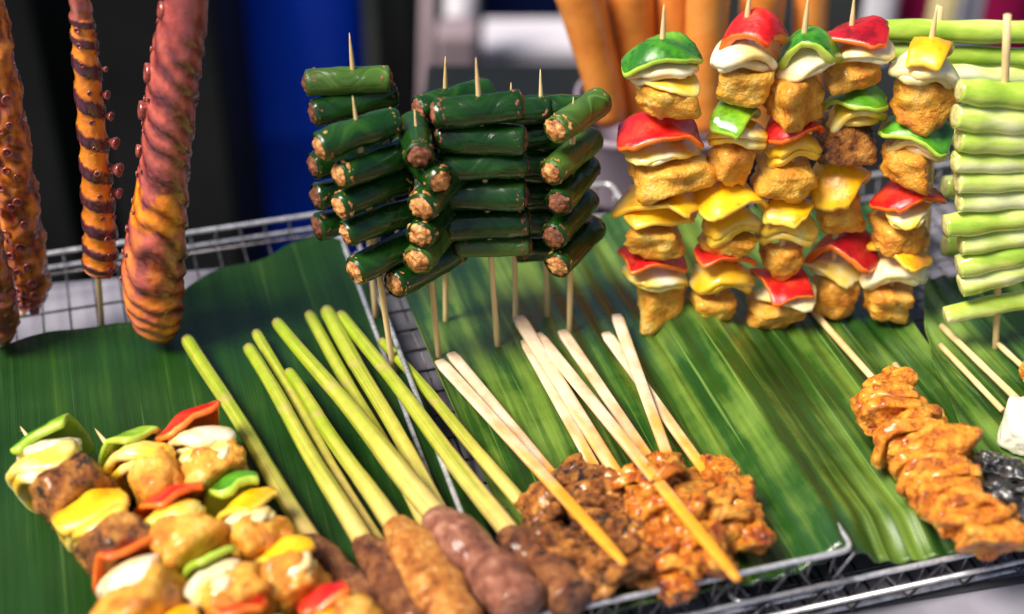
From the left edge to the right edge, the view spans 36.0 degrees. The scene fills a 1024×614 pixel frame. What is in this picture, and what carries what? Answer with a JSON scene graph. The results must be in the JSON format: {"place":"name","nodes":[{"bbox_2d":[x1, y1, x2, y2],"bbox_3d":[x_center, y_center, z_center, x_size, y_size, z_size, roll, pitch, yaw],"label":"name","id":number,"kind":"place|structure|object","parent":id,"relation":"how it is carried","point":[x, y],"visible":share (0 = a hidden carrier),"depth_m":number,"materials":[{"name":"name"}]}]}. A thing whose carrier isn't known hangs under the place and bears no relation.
{"place":"outdoors","nodes":[
{"label":"outdoors","id":0,"kind":"place"},
{"bbox_2d":[479,0,561,64],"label":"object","id":1,"kind":"object","parent":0,"point":[518,9],"visible":0.08,"depth_m":2.50,"materials":[{"name":"white plastic"}]},
{"bbox_2d":[363,0,864,241],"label":"ground","id":2,"kind":"structure","parent":0,"point":[839,12],"depth_m":3.37,"materials":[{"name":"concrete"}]},
{"bbox_2d":[5,0,123,282],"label":"storage box","id":3,"kind":"object","parent":2,"relation":"on","point":[40,31],"visible":0.3,"depth_m":2.08,"materials":[{"name":"black plastic"}]},
{"bbox_2d":[90,0,269,270],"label":"plastic crate","id":4,"kind":"object","parent":2,"relation":"on","point":[225,185],"visible":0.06,"depth_m":2.08,"materials":[{"name":"black plastic"}]},
{"bbox_2d":[244,0,366,254],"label":"plastic barrel","id":5,"kind":"object","parent":2,"relation":"on","point":[291,42],"visible":0.23,"depth_m":2.28,"materials":[{"name":"blue plastic"}]},
{"bbox_2d":[373,0,420,237],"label":"waste bin","id":6,"kind":"object","parent":2,"relation":"on","point":[397,31],"visible":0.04,"depth_m":2.32,"materials":[{"name":"black plastic"}]},
{"bbox_2d":[419,0,436,93],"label":"metal post","id":7,"kind":"object","parent":2,"relation":"on","point":[427,31],"visible":0.12,"depth_m":2.03,"materials":[{"name":"grey paint"}]},
{"bbox_2d":[435,17,478,64],"bbox_3d":[-0.070,-0.127,2.169,0.054,0.567,0.060,0,35,0],"label":"grey stool","id":8,"kind":"object","parent":2,"relation":"on","point":[456,40],"visible":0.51,"depth_m":2.00,"materials":[{"name":"paint"}]},
{"bbox_2d":[445,0,475,17],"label":"white post","id":9,"kind":"object","parent":2,"relation":"on","point":[460,8],"depth_m":2.07,"materials":[{"name":"grey plastic"}]},
{"bbox_2d":[11,203,1023,613],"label":"market counter","id":10,"kind":"object","parent":2,"relation":"on","point":[1001,595],"visible":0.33,"depth_m":0.86,"materials":[{"name":"metal"}]},
{"bbox_2d":[15,211,478,603],"bbox_3d":[-0.227,0.098,0.888,0.345,0.030,0.462,-9,36,-13],"label":"wire basket","id":11,"kind":"object","parent":10,"relation":"on","point":[192,246],"visible":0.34,"depth_m":1.06,"materials":[{"name":"metal"}]},
{"bbox_2d":[0,228,20,346],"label":"octopus skewer","id":12,"kind":"object","parent":11,"relation":"in","point":[10,321],"visible":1,"depth_m":0.94,"materials":[{"name":"brown food"}]},
{"bbox_2d":[0,0,52,315],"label":"octopus skewer","id":13,"kind":"object","parent":11,"relation":"in","point":[24,231],"visible":0.92,"depth_m":0.93,"materials":[{"name":"brown food"}]},
{"bbox_2d":[68,0,123,325],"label":"octopus skewer","id":14,"kind":"object","parent":11,"relation":"in","point":[99,239],"visible":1,"depth_m":0.91,"materials":[{"name":"orange food"}]},
{"bbox_2d":[0,236,496,613],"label":"banana leaf","id":15,"kind":"object","parent":11,"relation":"in","point":[107,381],"visible":0.52,"depth_m":0.94,"materials":[{"name":"green plant"}]},
{"bbox_2d":[5,413,198,613],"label":"vegetable skewer","id":16,"kind":"object","parent":15,"relation":"on","point":[61,482],"visible":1,"depth_m":0.79,"materials":[{"name":"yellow food"}]},
{"bbox_2d":[120,0,207,343],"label":"octopus skewer","id":17,"kind":"object","parent":15,"relation":"on","point":[154,252],"visible":1,"depth_m":0.89,"materials":[{"name":"brown food"}]},
{"bbox_2d":[95,425,278,613],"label":"vegetable skewer","id":18,"kind":"object","parent":15,"relation":"on","point":[189,536],"visible":0.97,"depth_m":0.78,"materials":[{"name":"multicoloured food"}]},
{"bbox_2d":[154,400,384,613],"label":"vegetable skewer","id":19,"kind":"object","parent":15,"relation":"on","point":[209,451],"visible":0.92,"depth_m":0.79,"materials":[{"name":"multicoloured food"}]},
{"bbox_2d":[181,334,381,608],"bbox_3d":[-0.136,0.085,0.860,0.023,0.018,0.266,-19,39,-25],"label":"lemongrass skewer","id":20,"kind":"object","parent":15,"relation":"on","point":[330,557],"visible":0.77,"depth_m":0.84,"materials":[{"name":"green plant"}]},
{"bbox_2d":[251,329,383,538],"bbox_3d":[-0.109,0.075,0.885,0.009,0.009,0.224,-16,38,-21],"label":"lemongrass skewer","id":21,"kind":"object","parent":15,"relation":"on","point":[278,369],"visible":0.76,"depth_m":0.89,"materials":[{"name":"green plant"}]},
{"bbox_2d":[243,343,423,613],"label":"lemongrass skewer","id":22,"kind":"object","parent":15,"relation":"on","point":[377,565],"visible":0.96,"depth_m":0.81,"materials":[{"name":"green plant"}]},
{"bbox_2d":[301,33,399,317],"bbox_3d":[-0.094,-0.071,0.944,0.058,0.204,0.027,-12,37,-17],"label":"roll skewer","id":23,"kind":"object","parent":15,"relation":"on","point":[367,88],"visible":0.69,"depth_m":0.90,"materials":[{"name":"green food"}]},
{"bbox_2d":[304,310,421,524],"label":"lemongrass skewer","id":24,"kind":"object","parent":15,"relation":"on","point":[339,369],"visible":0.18,"depth_m":0.93,"materials":[{"name":"green plant"}]},
{"bbox_2d":[312,96,414,372],"bbox_3d":[-0.076,-0.033,0.898,0.064,0.195,0.028,-21,40,-27],"label":"roll skewer","id":25,"kind":"object","parent":15,"relation":"on","point":[367,180],"visible":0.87,"depth_m":0.87,"materials":[{"name":"green food"}]},
{"bbox_2d":[320,305,445,505],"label":"lemongrass skewer","id":26,"kind":"object","parent":15,"relation":"on","point":[403,443],"visible":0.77,"depth_m":0.91,"materials":[{"name":"green plant"}]},
{"bbox_2d":[284,367,483,613],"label":"lemongrass skewer","id":27,"kind":"object","parent":15,"relation":"on","point":[435,580],"visible":0.99,"depth_m":0.78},
{"bbox_2d":[272,317,546,613],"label":"lemongrass skewer","id":28,"kind":"object","parent":15,"relation":"on","point":[501,580],"visible":0.98,"depth_m":0.78,"materials":[{"name":"plant"}]},
{"bbox_2d":[378,337,529,522],"bbox_3d":[-0.026,0.072,0.881,0.014,0.012,0.216,-17,38,-22],"label":"lemongrass skewer","id":29,"kind":"object","parent":15,"relation":"on","point":[500,479],"visible":0.59,"depth_m":0.88,"materials":[{"name":"green plant"}]},
{"bbox_2d":[337,310,594,613],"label":"lemongrass skewer","id":30,"kind":"object","parent":15,"relation":"on","point":[569,588],"visible":0.94,"depth_m":0.81,"materials":[{"name":"green plant"}]},
{"bbox_2d":[354,182,855,613],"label":"wire basket","id":31,"kind":"object","parent":10,"relation":"on","point":[731,607],"visible":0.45,"depth_m":0.80,"materials":[{"name":"metal"}]},
{"bbox_2d":[405,203,985,613],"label":"banana leaf","id":32,"kind":"object","parent":31,"relation":"in","point":[771,413],"visible":0.52,"depth_m":0.93,"materials":[{"name":"green plant"}]},
{"bbox_2d":[383,109,468,373],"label":"roll skewer","id":33,"kind":"object","parent":32,"relation":"on","point":[430,255],"visible":0.96,"depth_m":0.88,"materials":[{"name":"green food"}]},
{"bbox_2d":[409,56,494,321],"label":"roll skewer","id":34,"kind":"object","parent":32,"relation":"on","point":[421,102],"visible":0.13,"depth_m":0.89,"materials":[{"name":"green food"}]},
{"bbox_2d":[430,57,532,346],"bbox_3d":[-0.017,-0.051,0.913,0.058,0.207,0.024,0,35,0],"label":"roll skewer","id":35,"kind":"object","parent":32,"relation":"on","point":[481,144],"visible":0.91,"depth_m":0.89,"materials":[{"name":"green food"}]},
{"bbox_2d":[508,85,552,321],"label":"roll skewer","id":36,"kind":"object","parent":32,"relation":"on","point":[538,112],"visible":0.25,"depth_m":0.92,"materials":[{"name":"green food"}]},
{"bbox_2d":[435,359,627,601],"bbox_3d":[-0.005,0.084,0.844,0.039,0.044,0.228,-17,38,-22],"label":"chicken satay","id":37,"kind":"object","parent":32,"relation":"on","point":[543,500],"visible":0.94,"depth_m":0.80,"materials":[{"name":"brown food"}]},
{"bbox_2d":[516,69,579,317],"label":"roll skewer","id":38,"kind":"object","parent":32,"relation":"on","point":[541,249],"visible":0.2,"depth_m":0.94,"materials":[{"name":"green food"}]},
{"bbox_2d":[447,351,654,586],"bbox_3d":[0.021,0.079,0.862,0.039,0.037,0.230,-13,37,-18],"label":"chicken satay","id":39,"kind":"object","parent":32,"relation":"on","point":[576,476],"visible":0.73,"depth_m":0.82,"materials":[{"name":"brown food"}]},
{"bbox_2d":[539,88,611,332],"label":"roll skewer","id":40,"kind":"object","parent":32,"relation":"on","point":[573,231],"visible":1,"depth_m":0.91,"materials":[{"name":"green food"}]},
{"bbox_2d":[521,340,664,589],"bbox_3d":[0.041,0.074,0.866,0.035,0.028,0.226,-9,36,-12],"label":"chicken satay","id":41,"kind":"object","parent":32,"relation":"on","point":[646,581],"visible":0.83,"depth_m":0.84,"materials":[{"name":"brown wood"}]},
{"bbox_2d":[513,315,703,608],"bbox_3d":[0.051,0.070,0.870,0.032,0.028,0.252,-10,36,-13],"label":"chicken satay","id":42,"kind":"object","parent":32,"relation":"on","point":[676,587],"visible":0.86,"depth_m":0.81,"materials":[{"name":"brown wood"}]},
{"bbox_2d":[557,329,691,555],"bbox_3d":[0.069,0.068,0.873,0.033,0.028,0.229,-7,36,-10],"label":"chicken satay","id":43,"kind":"object","parent":32,"relation":"on","point":[587,368],"visible":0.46,"depth_m":0.90,"materials":[{"name":"brown wood"}]},
{"bbox_2d":[537,332,741,581],"bbox_3d":[0.059,0.073,0.846,0.036,0.041,0.262,-15,38,-20],"label":"chicken satay","id":44,"kind":"object","parent":43,"relation":"on","point":[704,544],"visible":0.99,"depth_m":0.80,"materials":[{"name":"orange food"}]},
{"bbox_2d":[611,5,716,336],"bbox_3d":[0.089,-0.075,0.931,0.061,0.226,0.053,0,35,0],"label":"vegetable skewer","id":45,"kind":"object","parent":32,"relation":"on","point":[670,167],"visible":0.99,"depth_m":0.91,"materials":[{"name":"yellow food"}]},
{"bbox_2d":[612,314,752,555],"bbox_3d":[0.078,0.064,0.879,0.038,0.035,0.212,-9,36,-13],"label":"chicken satay","id":46,"kind":"object","parent":32,"relation":"on","point":[722,509],"visible":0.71,"depth_m":0.83,"materials":[{"name":"orange food"}]},
{"bbox_2d":[601,331,776,554],"bbox_3d":[0.097,0.066,0.877,0.028,0.027,0.211,-10,36,-13],"label":"chicken satay","id":47,"kind":"object","parent":32,"relation":"on","point":[760,537],"visible":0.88,"depth_m":0.83,"materials":[{"name":"orange food"}]},
{"bbox_2d":[689,0,788,320],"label":"vegetable skewer","id":48,"kind":"object","parent":32,"relation":"on","point":[743,62],"visible":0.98,"depth_m":0.91,"materials":[{"name":"multicoloured food"}]},
{"bbox_2d":[745,0,841,329],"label":"vegetable skewer","id":49,"kind":"object","parent":32,"relation":"on","point":[784,177],"visible":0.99,"depth_m":0.92,"materials":[{"name":"multicoloured food"}]},
{"bbox_2d":[803,0,895,319],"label":"vegetable skewer","id":50,"kind":"object","parent":32,"relation":"on","point":[839,258],"visible":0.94,"depth_m":0.92,"materials":[{"name":"multicoloured food"}]},
{"bbox_2d":[859,4,960,324],"bbox_3d":[0.234,-0.074,0.929,0.045,0.226,0.043,0,35,0],"label":"vegetable skewer","id":51,"kind":"object","parent":32,"relation":"on","point":[916,130],"visible":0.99,"depth_m":0.91,"materials":[{"name":"yellow food"}]},
{"bbox_2d":[810,310,1023,561],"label":"chicken skewer","id":52,"kind":"object","parent":32,"relation":"on","point":[923,449],"visible":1,"depth_m":0.83,"materials":[{"name":"orange food"}]},
{"bbox_2d":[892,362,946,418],"bbox_3d":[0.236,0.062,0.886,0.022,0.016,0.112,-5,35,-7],"label":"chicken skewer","id":53,"kind":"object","parent":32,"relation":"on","point":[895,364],"visible":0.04,"depth_m":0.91,"materials":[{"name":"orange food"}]},
{"bbox_2d":[924,275,1023,461],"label":"banana leaf","id":54,"kind":"object","parent":32,"relation":"on","point":[969,405],"visible":0.65,"depth_m":0.95,"materials":[{"name":"green plant"}]},
{"bbox_2d":[938,343,1004,412],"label":"bamboo skewer","id":55,"kind":"object","parent":54,"relation":"on","point":[975,381],"visible":1,"depth_m":0.92,"materials":[{"name":"beige wood"}]},
{"bbox_2d":[939,323,1023,522],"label":"mushroom skewer","id":56,"kind":"object","parent":54,"relation":"on","point":[1003,481],"visible":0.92,"depth_m":0.84,"materials":[{"name":"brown wood"}]},
{"bbox_2d":[942,13,1023,348],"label":"stem skewer","id":57,"kind":"object","parent":54,"relation":"on","point":[984,223],"visible":1,"depth_m":0.89,"materials":[{"name":"green food"}]},
{"bbox_2d":[996,342,1023,381],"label":"chicken skewer","id":58,"kind":"object","parent":54,"relation":"on","point":[1008,353],"visible":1,"depth_m":0.94,"materials":[{"name":"brown wood"}]},
{"bbox_2d":[594,161,1023,613],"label":"wire basket","id":59,"kind":"object","parent":10,"relation":"on","point":[942,562],"visible":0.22,"depth_m":0.83,"materials":[{"name":"metal"}]},
{"bbox_2d":[885,5,1023,284],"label":"stem skewer","id":60,"kind":"object","parent":59,"relation":"in","point":[981,58],"visible":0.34,"depth_m":0.94,"materials":[{"name":"green food"}]},
{"bbox_2d":[483,19,576,64],"bbox_3d":[0.100,-0.187,2.334,0.281,0.476,0.100,0,35,0],"label":"table","id":61,"kind":"object","parent":2,"relation":"on","point":[526,42],"visible":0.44,"depth_m":2.17,"materials":[{"name":"grey plastic"}]},
{"bbox_2d":[424,65,960,214],"bbox_3d":[0.227,0.195,1.490,0.600,0.818,0.240,0,35,0],"label":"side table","id":62,"kind":"object","parent":2,"relation":"on","point":[556,79],"visible":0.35,"depth_m":1.33,"materials":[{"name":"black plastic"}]},
{"bbox_2d":[575,79,712,212],"bbox_3d":[0.106,-0.122,1.177,0.120,0.062,0.117,0,35,0],"label":"plastic tub","id":63,"kind":"object","parent":62,"relation":"on","point":[613,162],"visible":0.09,"depth_m":1.13,"materials":[{"name":"grey plastic"}]},
{"bbox_2d":[555,0,625,127],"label":"sausage","id":64,"kind":"object","parent":63,"relation":"in","point":[586,23],"visible":0.88,"depth_m":1.09,"materials":[{"name":"orange food"}]},
{"bbox_2d":[605,0,654,121],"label":"sausage","id":65,"kind":"object","parent":63,"relation":"in","point":[632,23],"visible":0.38,"depth_m":1.10,"materials":[{"name":"orange food"}]},
{"bbox_2d":[654,0,685,35],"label":"sausage","id":66,"kind":"object","parent":63,"relation":"in","point":[675,15],"visible":0.12,"depth_m":1.11,"materials":[{"name":"orange food"}]},
{"bbox_2d":[685,0,729,134],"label":"sausage","id":67,"kind":"object","parent":63,"relation":"in","point":[706,25],"visible":0.49,"depth_m":1.09,"materials":[{"name":"orange food"}]},
{"bbox_2d":[739,0,785,153],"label":"sausage","id":68,"kind":"object","parent":63,"relation":"in","point":[776,8],"visible":0.09,"depth_m":1.10,"materials":[{"name":"food"}]},
{"bbox_2d":[792,0,829,133],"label":"sausage","id":69,"kind":"object","parent":63,"relation":"in","point":[818,13],"visible":0.13,"depth_m":1.11,"materials":[{"name":"orange food"}]},
{"bbox_2d":[863,0,1023,64],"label":"striped cloth","id":70,"kind":"object","parent":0,"point":[954,9],"visible":0.27,"depth_m":1.69,"materials":[{"name":"multicoloured fabric"}]}
]}

